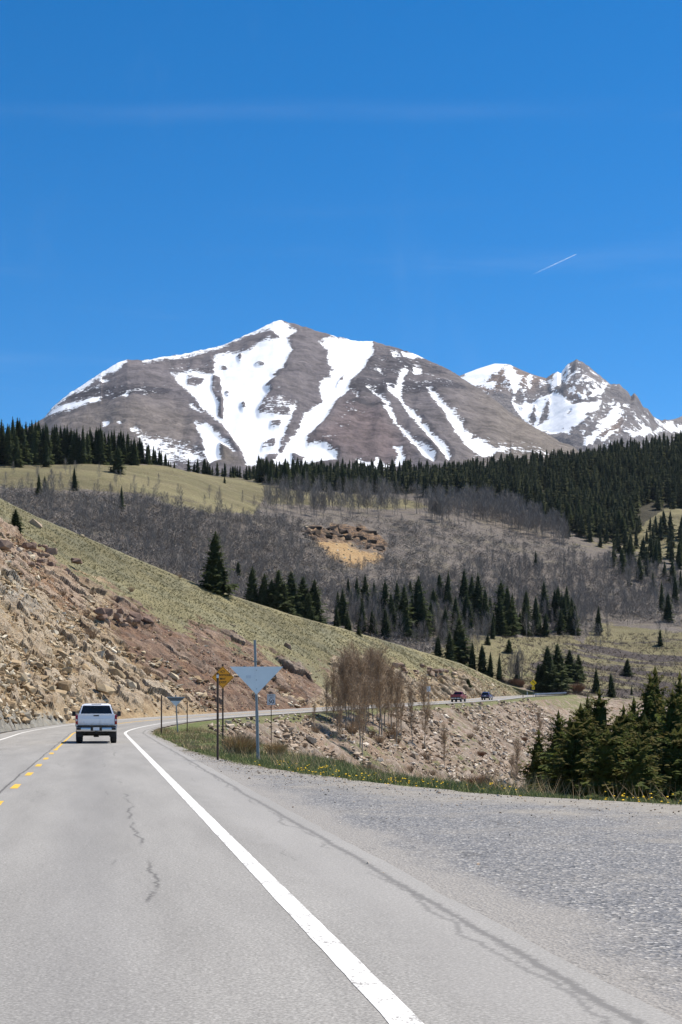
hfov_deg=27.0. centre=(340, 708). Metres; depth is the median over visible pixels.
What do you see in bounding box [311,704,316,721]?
aspen tree
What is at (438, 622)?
aspen tree
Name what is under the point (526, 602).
spruce tree
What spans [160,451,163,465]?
spruce tree
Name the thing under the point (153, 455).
spruce tree
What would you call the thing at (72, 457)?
spruce tree
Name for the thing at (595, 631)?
aspen tree
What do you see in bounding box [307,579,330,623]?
spruce tree
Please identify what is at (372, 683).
aspen tree
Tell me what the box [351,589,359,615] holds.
aspen tree
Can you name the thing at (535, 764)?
spruce tree
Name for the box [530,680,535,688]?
curve sign
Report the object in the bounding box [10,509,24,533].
spruce tree
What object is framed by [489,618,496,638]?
spruce tree
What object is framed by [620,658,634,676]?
spruce tree
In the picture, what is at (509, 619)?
spruce tree
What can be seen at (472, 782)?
willow bush
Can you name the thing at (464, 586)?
spruce tree
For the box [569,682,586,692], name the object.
willow bush
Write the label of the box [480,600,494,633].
spruce tree
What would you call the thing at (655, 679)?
spruce tree
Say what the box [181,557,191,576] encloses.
aspen tree
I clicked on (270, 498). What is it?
aspen tree
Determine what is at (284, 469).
spruce tree
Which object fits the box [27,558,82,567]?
rock outcrop
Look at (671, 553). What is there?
spruce tree
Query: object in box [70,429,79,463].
spruce tree
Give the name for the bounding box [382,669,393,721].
aspen tree
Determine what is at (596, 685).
spruce tree
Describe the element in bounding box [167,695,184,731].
triangle sign
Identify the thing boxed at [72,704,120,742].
pickup truck
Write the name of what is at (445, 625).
aspen tree
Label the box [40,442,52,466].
spruce tree
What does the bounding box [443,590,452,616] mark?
spruce tree
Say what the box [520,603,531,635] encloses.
spruce tree
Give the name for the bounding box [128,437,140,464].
spruce tree
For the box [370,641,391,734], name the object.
aspen tree
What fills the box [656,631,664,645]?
spruce tree
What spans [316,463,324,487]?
spruce tree
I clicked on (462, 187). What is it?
sky
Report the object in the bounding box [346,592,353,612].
aspen tree
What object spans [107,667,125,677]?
boulder
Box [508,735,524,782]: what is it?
aspen tree
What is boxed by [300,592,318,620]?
spruce tree
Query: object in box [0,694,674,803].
roadside ground
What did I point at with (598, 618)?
spruce tree
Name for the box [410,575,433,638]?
spruce tree
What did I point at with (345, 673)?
aspen tree
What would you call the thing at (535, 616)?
spruce tree
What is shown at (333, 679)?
aspen tree
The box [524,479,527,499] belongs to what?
spruce tree
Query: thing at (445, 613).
spruce tree
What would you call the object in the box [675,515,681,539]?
spruce tree
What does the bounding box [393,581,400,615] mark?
spruce tree
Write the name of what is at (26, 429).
spruce tree
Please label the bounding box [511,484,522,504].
spruce tree
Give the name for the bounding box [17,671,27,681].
boulder
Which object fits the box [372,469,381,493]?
spruce tree
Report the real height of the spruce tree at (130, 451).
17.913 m
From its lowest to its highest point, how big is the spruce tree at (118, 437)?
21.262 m
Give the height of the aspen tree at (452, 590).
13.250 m
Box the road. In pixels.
[0,695,681,1023]
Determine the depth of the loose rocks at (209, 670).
194.87 m
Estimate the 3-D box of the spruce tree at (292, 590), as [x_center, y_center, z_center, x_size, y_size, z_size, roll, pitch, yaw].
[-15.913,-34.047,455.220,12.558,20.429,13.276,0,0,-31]
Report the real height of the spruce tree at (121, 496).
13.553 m
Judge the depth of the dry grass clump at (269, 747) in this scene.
59.61 m
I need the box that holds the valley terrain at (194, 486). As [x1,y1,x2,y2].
[0,464,681,700]
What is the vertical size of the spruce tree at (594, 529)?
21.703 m
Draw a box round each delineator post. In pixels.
[161,695,161,733]
[187,701,187,731]
[216,673,218,759]
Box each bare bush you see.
[82,609,92,615]
[82,626,100,638]
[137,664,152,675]
[310,724,320,732]
[343,719,358,733]
[372,734,385,743]
[383,725,399,738]
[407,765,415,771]
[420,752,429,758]
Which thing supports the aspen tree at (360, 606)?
on the valley terrain at (194, 486)
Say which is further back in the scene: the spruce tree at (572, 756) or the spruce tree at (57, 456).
the spruce tree at (57, 456)
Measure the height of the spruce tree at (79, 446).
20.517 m
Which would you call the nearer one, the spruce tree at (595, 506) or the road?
the road
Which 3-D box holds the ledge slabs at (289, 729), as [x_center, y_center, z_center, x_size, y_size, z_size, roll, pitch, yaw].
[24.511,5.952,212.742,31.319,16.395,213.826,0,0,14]
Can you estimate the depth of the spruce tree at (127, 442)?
889.07 m
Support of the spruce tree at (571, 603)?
on the valley terrain at (194, 486)
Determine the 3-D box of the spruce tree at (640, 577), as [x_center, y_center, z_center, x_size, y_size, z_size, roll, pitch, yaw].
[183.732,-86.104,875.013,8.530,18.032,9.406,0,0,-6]
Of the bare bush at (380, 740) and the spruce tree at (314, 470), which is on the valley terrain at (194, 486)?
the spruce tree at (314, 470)
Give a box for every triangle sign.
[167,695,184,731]
[231,640,281,759]
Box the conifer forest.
[184,429,681,593]
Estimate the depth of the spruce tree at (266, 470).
1019.02 m
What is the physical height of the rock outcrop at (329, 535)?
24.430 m
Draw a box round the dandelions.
[254,760,679,802]
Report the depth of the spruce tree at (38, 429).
883.89 m
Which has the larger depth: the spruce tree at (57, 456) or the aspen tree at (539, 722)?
the spruce tree at (57, 456)
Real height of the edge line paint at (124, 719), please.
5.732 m
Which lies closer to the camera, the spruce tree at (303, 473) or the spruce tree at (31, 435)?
the spruce tree at (31, 435)
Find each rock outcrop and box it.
[0,540,57,559]
[25,680,81,697]
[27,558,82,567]
[47,683,115,701]
[93,607,142,627]
[116,611,153,626]
[301,524,384,550]
[392,662,431,673]
[427,668,457,676]
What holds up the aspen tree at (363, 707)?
on the talus slope
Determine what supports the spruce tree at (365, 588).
on the valley terrain at (194, 486)
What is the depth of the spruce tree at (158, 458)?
904.43 m
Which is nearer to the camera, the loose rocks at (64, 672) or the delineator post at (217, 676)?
the delineator post at (217, 676)
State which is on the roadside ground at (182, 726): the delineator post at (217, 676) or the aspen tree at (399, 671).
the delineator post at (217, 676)
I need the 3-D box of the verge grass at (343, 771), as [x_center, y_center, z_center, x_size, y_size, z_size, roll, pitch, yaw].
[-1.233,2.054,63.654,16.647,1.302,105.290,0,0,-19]
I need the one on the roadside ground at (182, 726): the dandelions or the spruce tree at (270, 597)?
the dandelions
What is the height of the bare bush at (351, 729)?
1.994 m
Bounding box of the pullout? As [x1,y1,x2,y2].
[147,696,681,1021]
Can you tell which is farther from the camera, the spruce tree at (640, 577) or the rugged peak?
the rugged peak
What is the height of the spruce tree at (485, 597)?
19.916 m
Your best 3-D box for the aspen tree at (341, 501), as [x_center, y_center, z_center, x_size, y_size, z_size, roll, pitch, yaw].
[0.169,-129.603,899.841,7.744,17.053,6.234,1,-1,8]
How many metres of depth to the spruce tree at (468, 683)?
329.19 m
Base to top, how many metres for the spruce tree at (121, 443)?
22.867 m
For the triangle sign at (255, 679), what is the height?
4.468 m
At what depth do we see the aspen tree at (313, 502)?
859.78 m
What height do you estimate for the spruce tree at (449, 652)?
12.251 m
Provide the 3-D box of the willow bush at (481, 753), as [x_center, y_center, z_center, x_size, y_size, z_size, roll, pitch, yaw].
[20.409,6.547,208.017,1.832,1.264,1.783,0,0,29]
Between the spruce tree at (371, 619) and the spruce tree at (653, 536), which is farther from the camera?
the spruce tree at (653, 536)
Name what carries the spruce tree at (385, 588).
on the valley terrain at (194, 486)
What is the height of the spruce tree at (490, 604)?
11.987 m
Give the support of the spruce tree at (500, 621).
on the valley terrain at (194, 486)
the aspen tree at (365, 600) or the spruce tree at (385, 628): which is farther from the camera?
the aspen tree at (365, 600)
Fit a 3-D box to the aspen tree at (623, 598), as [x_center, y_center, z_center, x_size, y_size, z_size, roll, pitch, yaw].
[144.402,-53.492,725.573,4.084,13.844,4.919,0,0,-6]
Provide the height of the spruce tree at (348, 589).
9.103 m
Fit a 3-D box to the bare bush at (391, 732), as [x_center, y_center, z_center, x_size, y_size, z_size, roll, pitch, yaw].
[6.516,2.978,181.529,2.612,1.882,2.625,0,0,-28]
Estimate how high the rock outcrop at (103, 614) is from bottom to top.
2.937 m
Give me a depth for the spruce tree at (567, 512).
1068.74 m
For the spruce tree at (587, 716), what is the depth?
100.82 m
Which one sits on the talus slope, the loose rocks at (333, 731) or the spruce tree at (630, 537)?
the loose rocks at (333, 731)
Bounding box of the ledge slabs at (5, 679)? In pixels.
[0,536,317,723]
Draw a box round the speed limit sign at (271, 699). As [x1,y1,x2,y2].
[267,694,274,743]
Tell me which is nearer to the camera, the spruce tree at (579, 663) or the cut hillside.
the cut hillside
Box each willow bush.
[462,775,480,784]
[476,775,492,783]
[477,750,485,756]
[507,679,518,684]
[515,678,525,686]
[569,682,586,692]
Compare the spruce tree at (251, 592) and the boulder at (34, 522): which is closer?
the boulder at (34, 522)
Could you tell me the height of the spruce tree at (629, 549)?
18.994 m
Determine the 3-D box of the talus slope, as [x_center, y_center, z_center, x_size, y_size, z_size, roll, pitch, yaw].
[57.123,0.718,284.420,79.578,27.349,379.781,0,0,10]
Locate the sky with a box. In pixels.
[0,0,681,432]
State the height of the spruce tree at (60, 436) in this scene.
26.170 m
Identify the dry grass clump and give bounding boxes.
[219,728,255,754]
[244,734,262,753]
[261,738,288,754]
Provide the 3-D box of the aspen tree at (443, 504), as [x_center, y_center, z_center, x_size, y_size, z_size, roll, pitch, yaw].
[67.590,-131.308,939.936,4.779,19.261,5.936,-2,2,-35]
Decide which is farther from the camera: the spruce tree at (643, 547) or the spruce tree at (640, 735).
the spruce tree at (643, 547)
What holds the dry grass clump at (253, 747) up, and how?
on the roadside ground at (182, 726)
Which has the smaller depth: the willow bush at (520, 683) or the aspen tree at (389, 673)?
the aspen tree at (389, 673)
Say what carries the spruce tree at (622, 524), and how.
on the valley terrain at (194, 486)
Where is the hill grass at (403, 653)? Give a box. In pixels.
[0,501,522,695]
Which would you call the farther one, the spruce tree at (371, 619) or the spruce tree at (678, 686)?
the spruce tree at (371, 619)
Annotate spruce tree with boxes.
[0,418,4,460]
[0,423,13,464]
[9,417,21,458]
[9,438,25,467]
[10,417,26,462]
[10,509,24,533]
[16,418,27,464]
[19,427,33,464]
[24,422,30,462]
[26,420,33,464]
[26,423,30,463]
[27,420,40,464]
[34,475,41,496]
[36,420,41,451]
[38,426,50,462]
[39,424,54,464]
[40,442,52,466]
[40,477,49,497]
[50,427,55,463]
[51,424,61,463]
[51,424,64,463]
[58,425,63,462]
[61,425,69,463]
[63,425,69,462]
[63,430,72,464]
[67,430,79,464]
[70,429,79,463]
[70,468,78,490]
[75,433,85,463]
[78,428,89,463]
[85,433,93,463]
[88,428,94,463]
[89,432,93,462]
[90,427,103,463]
[93,425,109,464]
[93,428,100,463]
[103,433,109,461]
[106,431,113,464]
[108,447,126,474]
[110,431,115,463]
[112,429,115,457]
[115,430,127,463]
[115,433,121,457]
[118,486,125,511]
[120,431,128,463]
[125,433,130,463]
[127,440,131,462]
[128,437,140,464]
[138,437,144,463]
[140,441,144,463]
[145,443,153,464]
[145,446,149,464]
[151,446,155,464]
[157,449,160,464]
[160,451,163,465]
[163,453,167,465]
[198,531,238,597]
[235,562,242,577]
[242,565,259,603]
[256,457,264,481]
[256,573,274,608]
[262,457,268,483]
[264,579,278,607]
[266,569,295,613]
[267,458,274,485]
[274,461,279,484]
[278,461,290,487]
[279,582,299,616]
[286,572,303,616]
[287,463,291,488]
[292,462,300,484]
[296,577,319,621]
[300,466,305,490]
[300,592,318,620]
[304,462,311,485]
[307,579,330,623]
[312,462,317,484]
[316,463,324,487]
[331,605,341,626]
[333,591,339,612]
[338,465,347,484]
[338,588,349,624]
[344,611,350,629]
[345,579,351,595]
[347,590,354,619]
[351,468,357,492]
[353,577,360,601]
[355,600,367,632]
[359,575,371,609]
[367,611,377,635]
[369,583,378,611]
[370,614,379,635]
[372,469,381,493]
[376,581,391,620]
[379,610,391,641]
[383,593,397,631]
[384,467,390,485]
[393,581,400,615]
[393,585,417,641]
[406,580,413,599]
[409,602,413,628]
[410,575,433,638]
[417,605,432,640]
[420,473,427,495]
[427,602,435,634]
[429,588,443,617]
[431,636,443,657]
[435,474,448,496]
[435,573,444,604]
[439,606,452,640]
[442,631,456,661]
[443,571,452,604]
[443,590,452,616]
[443,618,477,666]
[449,596,461,633]
[456,569,468,609]
[458,475,466,495]
[459,593,477,633]
[464,577,475,608]
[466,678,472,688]
[468,641,477,670]
[469,574,487,625]
[475,644,488,673]
[479,590,490,623]
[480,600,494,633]
[484,634,490,644]
[485,651,495,678]
[488,598,494,618]
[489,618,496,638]
[491,581,515,621]
[492,598,510,635]
[495,586,520,635]
[496,654,504,681]
[503,639,513,652]
[510,593,520,634]
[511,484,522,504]
[512,657,520,679]
[518,728,546,789]
[519,591,531,617]
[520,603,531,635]
[521,592,531,621]
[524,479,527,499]
[528,709,566,790]
[529,738,588,788]
[530,597,542,635]
[531,665,542,691]
[532,723,597,796]
[535,646,563,692]
[536,717,569,786]
[537,581,550,614]
[539,613,551,636]
[540,702,602,787]
[541,596,549,619]
[548,591,556,622]
[549,586,563,621]
[551,643,574,692]
[553,609,566,634]
[557,595,568,629]
[558,594,567,613]
[563,504,573,529]
[563,650,583,683]
[564,609,571,634]
[564,729,631,800]
[565,503,572,528]
[566,515,572,537]
[566,596,571,616]
[569,606,582,635]
[570,597,576,614]
[572,693,592,729]
[574,514,587,535]
[574,654,588,681]
[581,722,603,777]
[584,518,594,541]
[585,511,593,534]
[585,688,614,745]
[585,715,656,778]
[586,507,596,532]
[591,669,602,692]
[592,501,598,517]
[594,605,604,635]
[602,737,671,802]
[605,492,610,510]
[605,514,612,536]
[605,673,616,697]
[610,704,637,741]
[612,529,622,552]
[614,510,621,529]
[615,548,629,574]
[618,516,628,541]
[619,527,628,551]
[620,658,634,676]
[620,697,639,737]
[623,538,637,565]
[624,532,636,552]
[625,510,634,534]
[627,674,665,754]
[627,714,667,787]
[627,730,658,787]
[634,556,645,581]
[638,536,649,561]
[639,667,669,732]
[647,523,657,542]
[647,537,653,560]
[649,728,681,802]
[650,543,660,567]
[654,686,681,763]
[654,727,681,799]
[655,671,681,751]
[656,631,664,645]
[657,538,663,562]
[658,581,664,612]
[661,593,675,622]
[665,559,678,584]
[667,540,675,563]
[671,576,679,604]
[673,542,681,568]
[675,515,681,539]
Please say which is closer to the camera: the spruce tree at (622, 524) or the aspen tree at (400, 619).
the aspen tree at (400, 619)
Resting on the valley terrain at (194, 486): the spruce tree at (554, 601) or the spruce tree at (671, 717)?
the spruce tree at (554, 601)
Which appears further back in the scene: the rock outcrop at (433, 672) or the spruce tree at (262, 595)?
the spruce tree at (262, 595)
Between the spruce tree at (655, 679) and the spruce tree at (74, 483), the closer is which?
the spruce tree at (655, 679)
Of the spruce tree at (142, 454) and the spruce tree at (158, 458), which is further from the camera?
the spruce tree at (158, 458)
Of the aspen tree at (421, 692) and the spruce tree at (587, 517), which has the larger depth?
the spruce tree at (587, 517)
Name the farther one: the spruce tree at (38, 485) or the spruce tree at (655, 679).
the spruce tree at (38, 485)
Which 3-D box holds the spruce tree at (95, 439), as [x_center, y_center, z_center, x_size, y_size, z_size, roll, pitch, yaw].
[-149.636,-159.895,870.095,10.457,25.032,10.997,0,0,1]
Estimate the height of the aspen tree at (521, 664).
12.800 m
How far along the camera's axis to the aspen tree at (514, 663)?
444.73 m
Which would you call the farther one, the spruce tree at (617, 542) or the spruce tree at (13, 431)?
the spruce tree at (617, 542)
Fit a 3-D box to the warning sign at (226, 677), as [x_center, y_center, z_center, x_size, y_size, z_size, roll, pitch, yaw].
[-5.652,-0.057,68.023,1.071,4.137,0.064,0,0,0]
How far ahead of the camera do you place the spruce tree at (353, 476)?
1099.15 m
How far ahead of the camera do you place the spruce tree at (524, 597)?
669.62 m
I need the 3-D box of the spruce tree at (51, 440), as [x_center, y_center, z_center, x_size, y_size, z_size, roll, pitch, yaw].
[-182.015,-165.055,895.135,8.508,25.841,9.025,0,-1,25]
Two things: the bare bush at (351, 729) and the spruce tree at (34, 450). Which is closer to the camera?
the bare bush at (351, 729)
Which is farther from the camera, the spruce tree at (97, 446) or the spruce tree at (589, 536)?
the spruce tree at (589, 536)
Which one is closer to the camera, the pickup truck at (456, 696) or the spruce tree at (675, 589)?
the pickup truck at (456, 696)
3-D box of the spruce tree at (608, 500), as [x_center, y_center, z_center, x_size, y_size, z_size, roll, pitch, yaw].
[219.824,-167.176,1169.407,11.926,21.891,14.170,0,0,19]
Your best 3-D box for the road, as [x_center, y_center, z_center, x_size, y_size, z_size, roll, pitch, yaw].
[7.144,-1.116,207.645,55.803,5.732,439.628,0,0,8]
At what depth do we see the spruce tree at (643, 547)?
943.88 m
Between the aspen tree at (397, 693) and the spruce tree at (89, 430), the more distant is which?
the spruce tree at (89, 430)
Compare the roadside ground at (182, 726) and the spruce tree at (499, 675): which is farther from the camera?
the spruce tree at (499, 675)
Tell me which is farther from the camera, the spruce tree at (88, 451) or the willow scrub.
the spruce tree at (88, 451)
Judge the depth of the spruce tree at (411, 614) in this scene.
514.16 m
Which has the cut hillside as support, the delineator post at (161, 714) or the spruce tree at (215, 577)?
the spruce tree at (215, 577)
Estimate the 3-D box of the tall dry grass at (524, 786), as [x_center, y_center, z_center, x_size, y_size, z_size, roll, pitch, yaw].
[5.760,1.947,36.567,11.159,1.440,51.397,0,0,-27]
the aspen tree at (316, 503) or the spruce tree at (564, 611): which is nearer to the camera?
the spruce tree at (564, 611)
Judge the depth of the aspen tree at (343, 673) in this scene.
168.71 m
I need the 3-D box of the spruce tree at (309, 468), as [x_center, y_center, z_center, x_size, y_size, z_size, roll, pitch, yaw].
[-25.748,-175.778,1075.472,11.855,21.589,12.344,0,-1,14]
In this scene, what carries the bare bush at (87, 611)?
on the cut hillside
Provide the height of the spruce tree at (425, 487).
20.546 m
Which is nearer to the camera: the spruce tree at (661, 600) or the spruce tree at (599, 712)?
the spruce tree at (599, 712)
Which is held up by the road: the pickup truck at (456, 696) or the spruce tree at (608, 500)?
the pickup truck at (456, 696)
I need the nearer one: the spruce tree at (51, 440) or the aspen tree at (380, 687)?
the aspen tree at (380, 687)
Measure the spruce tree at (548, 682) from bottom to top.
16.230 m
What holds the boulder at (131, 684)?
on the cut hillside
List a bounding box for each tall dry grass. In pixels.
[154,726,313,756]
[206,743,681,803]
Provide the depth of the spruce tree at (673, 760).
61.39 m
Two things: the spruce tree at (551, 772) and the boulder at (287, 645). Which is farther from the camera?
the boulder at (287, 645)
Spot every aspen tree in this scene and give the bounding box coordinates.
[164,551,171,566]
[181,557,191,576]
[261,483,270,505]
[267,488,273,507]
[284,485,291,509]
[297,488,304,514]
[309,490,318,515]
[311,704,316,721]
[313,492,319,516]
[319,675,332,722]
[320,490,327,512]
[326,660,344,723]
[328,680,346,738]
[331,590,338,613]
[333,659,354,725]
[333,707,343,739]
[334,642,355,729]
[336,647,354,720]
[337,493,345,510]
[341,639,365,721]
[341,643,362,725]
[345,645,372,748]
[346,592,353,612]
[347,492,354,510]
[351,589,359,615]
[351,600,356,620]
[353,671,376,755]
[355,595,363,620]
[357,638,378,729]
[361,644,380,719]
[362,643,385,725]
[362,645,390,738]
[363,592,367,607]
[367,588,377,607]
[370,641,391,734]
[372,608,379,629]
[376,603,382,623]
[377,590,384,614]
[380,652,400,728]
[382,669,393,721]
[384,660,400,729]
[389,673,404,743]
[391,489,402,515]
[392,662,407,734]
[396,610,405,640]
[403,679,421,743]
[415,666,438,748]
[434,618,440,636]
[435,619,441,638]
[438,721,449,768]
[440,495,446,516]
[440,620,448,649]
[447,582,456,599]
[467,631,473,645]
[480,619,488,640]
[506,651,515,675]
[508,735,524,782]
[508,753,515,775]
[510,651,518,675]
[513,646,524,673]
[514,588,521,608]
[517,650,528,679]
[522,611,530,631]
[536,708,542,731]
[572,608,578,628]
[577,608,585,627]
[592,622,599,641]
[621,591,628,616]
[650,595,658,614]
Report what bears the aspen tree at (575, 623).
on the valley terrain at (194, 486)
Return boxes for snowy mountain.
[27,320,578,476]
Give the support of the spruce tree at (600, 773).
on the roadside ground at (182, 726)
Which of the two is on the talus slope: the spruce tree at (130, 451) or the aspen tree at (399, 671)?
the aspen tree at (399, 671)
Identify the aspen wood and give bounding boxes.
[0,457,681,649]
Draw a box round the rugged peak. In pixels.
[460,359,681,451]
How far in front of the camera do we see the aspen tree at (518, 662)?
444.86 m
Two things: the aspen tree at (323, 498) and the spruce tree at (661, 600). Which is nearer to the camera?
the spruce tree at (661, 600)
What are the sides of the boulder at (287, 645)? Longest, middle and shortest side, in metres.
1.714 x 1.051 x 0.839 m
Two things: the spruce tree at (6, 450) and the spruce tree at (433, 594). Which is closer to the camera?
the spruce tree at (433, 594)
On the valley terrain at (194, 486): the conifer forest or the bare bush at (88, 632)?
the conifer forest
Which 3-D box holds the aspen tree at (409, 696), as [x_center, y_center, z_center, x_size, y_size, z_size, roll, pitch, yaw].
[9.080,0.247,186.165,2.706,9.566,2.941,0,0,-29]
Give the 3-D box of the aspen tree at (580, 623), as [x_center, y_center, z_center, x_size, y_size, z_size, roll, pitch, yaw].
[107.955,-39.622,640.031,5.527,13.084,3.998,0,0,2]
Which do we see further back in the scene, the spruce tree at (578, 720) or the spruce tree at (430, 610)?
the spruce tree at (430, 610)
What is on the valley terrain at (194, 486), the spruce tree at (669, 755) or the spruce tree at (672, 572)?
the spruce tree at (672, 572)
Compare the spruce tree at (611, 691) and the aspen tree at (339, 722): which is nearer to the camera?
the aspen tree at (339, 722)
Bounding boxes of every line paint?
[0,695,521,739]
[56,695,534,748]
[124,697,517,1023]
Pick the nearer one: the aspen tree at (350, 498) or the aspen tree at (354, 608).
the aspen tree at (354, 608)
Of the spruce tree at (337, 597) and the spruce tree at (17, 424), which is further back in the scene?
the spruce tree at (17, 424)
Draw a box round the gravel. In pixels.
[182,749,681,918]
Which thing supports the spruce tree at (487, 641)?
on the valley terrain at (194, 486)
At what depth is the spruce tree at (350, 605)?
509.60 m
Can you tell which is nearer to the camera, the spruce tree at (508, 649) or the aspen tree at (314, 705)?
the aspen tree at (314, 705)
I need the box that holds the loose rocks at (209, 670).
[44,556,324,709]
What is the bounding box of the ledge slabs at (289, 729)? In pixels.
[214,698,566,788]
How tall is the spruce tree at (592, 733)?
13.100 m
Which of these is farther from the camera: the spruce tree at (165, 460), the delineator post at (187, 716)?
the spruce tree at (165, 460)
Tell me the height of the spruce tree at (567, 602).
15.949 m
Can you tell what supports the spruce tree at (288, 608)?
on the valley terrain at (194, 486)
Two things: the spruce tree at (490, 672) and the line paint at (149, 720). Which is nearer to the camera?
the line paint at (149, 720)
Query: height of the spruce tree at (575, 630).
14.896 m
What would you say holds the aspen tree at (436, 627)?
on the valley terrain at (194, 486)
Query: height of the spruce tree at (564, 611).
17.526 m
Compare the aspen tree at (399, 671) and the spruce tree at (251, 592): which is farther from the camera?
the spruce tree at (251, 592)
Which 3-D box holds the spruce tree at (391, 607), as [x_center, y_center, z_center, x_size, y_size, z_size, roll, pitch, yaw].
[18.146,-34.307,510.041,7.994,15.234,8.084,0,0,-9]
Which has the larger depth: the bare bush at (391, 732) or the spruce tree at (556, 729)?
the bare bush at (391, 732)
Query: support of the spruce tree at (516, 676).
on the valley terrain at (194, 486)
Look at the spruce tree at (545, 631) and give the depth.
619.26 m
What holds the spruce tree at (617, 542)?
on the valley terrain at (194, 486)
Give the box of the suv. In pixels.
[481,692,492,699]
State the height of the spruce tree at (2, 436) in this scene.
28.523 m
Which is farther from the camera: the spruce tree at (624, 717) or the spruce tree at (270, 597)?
the spruce tree at (270, 597)
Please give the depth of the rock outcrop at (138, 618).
190.61 m
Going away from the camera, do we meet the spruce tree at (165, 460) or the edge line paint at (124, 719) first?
the edge line paint at (124, 719)
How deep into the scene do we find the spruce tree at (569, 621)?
634.35 m
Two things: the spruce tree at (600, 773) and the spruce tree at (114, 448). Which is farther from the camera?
the spruce tree at (114, 448)
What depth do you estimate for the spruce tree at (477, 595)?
603.63 m
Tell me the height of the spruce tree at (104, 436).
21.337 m
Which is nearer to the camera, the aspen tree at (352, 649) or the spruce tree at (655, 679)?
the spruce tree at (655, 679)
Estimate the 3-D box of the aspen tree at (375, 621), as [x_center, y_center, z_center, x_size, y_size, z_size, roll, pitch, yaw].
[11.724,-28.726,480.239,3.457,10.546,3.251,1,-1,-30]
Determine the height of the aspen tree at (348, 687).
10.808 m
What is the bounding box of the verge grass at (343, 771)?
[150,727,681,804]
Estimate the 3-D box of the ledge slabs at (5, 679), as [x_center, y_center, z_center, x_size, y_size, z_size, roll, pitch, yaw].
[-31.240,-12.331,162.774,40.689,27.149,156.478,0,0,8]
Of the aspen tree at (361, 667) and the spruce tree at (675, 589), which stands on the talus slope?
the aspen tree at (361, 667)
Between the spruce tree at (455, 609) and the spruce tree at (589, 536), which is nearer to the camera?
the spruce tree at (455, 609)
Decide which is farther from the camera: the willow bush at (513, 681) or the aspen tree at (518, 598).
the aspen tree at (518, 598)
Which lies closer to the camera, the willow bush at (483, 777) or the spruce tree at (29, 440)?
the willow bush at (483, 777)
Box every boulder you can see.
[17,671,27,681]
[29,519,41,527]
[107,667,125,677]
[125,679,136,688]
[167,672,178,679]
[284,643,290,649]
[306,735,316,744]
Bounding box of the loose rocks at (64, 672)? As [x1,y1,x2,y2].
[0,527,506,723]
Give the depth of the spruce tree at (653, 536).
1029.23 m
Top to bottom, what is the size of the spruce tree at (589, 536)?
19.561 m
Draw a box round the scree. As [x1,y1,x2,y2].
[304,524,374,561]
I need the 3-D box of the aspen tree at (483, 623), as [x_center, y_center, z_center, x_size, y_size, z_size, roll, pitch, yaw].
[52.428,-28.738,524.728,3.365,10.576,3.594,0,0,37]
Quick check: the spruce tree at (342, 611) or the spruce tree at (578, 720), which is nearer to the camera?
the spruce tree at (578, 720)
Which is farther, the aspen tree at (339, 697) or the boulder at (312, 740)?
the aspen tree at (339, 697)
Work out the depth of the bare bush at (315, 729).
158.33 m
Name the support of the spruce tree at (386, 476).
on the valley terrain at (194, 486)
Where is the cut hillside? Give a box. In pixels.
[0,498,534,732]
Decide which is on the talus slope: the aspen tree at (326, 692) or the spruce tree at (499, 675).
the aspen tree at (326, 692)
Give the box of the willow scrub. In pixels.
[494,630,681,699]
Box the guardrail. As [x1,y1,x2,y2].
[535,692,566,696]
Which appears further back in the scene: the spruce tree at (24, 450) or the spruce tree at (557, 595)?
the spruce tree at (24, 450)
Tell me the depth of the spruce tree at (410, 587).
599.48 m
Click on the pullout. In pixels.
(566, 884)
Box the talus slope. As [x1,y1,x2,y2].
[196,672,667,787]
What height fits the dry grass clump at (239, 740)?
1.100 m
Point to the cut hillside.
(28, 638)
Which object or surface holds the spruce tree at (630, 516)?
on the valley terrain at (194, 486)
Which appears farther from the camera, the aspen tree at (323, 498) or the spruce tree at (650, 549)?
the spruce tree at (650, 549)
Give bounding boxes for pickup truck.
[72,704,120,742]
[450,692,466,701]
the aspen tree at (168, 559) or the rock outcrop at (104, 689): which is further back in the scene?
the aspen tree at (168, 559)
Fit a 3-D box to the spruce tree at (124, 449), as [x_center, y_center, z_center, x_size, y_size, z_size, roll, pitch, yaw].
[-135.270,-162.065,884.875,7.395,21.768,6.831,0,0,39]
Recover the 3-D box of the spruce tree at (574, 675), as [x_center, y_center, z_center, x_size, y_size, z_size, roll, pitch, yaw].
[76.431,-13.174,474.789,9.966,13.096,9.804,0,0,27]
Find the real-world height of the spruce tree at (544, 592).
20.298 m
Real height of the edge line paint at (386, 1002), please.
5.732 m
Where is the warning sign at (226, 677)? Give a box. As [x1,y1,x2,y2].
[212,664,233,738]
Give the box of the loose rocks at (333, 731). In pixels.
[208,698,611,788]
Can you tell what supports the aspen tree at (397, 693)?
on the talus slope
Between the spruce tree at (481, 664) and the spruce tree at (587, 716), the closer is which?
the spruce tree at (587, 716)
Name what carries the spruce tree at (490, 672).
on the valley terrain at (194, 486)
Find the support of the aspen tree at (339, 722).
on the talus slope
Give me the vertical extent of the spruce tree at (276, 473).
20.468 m
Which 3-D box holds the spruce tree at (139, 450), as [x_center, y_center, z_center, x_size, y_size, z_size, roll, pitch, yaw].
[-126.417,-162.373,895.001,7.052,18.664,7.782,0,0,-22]
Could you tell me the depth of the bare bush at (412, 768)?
168.83 m
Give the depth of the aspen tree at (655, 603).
725.41 m

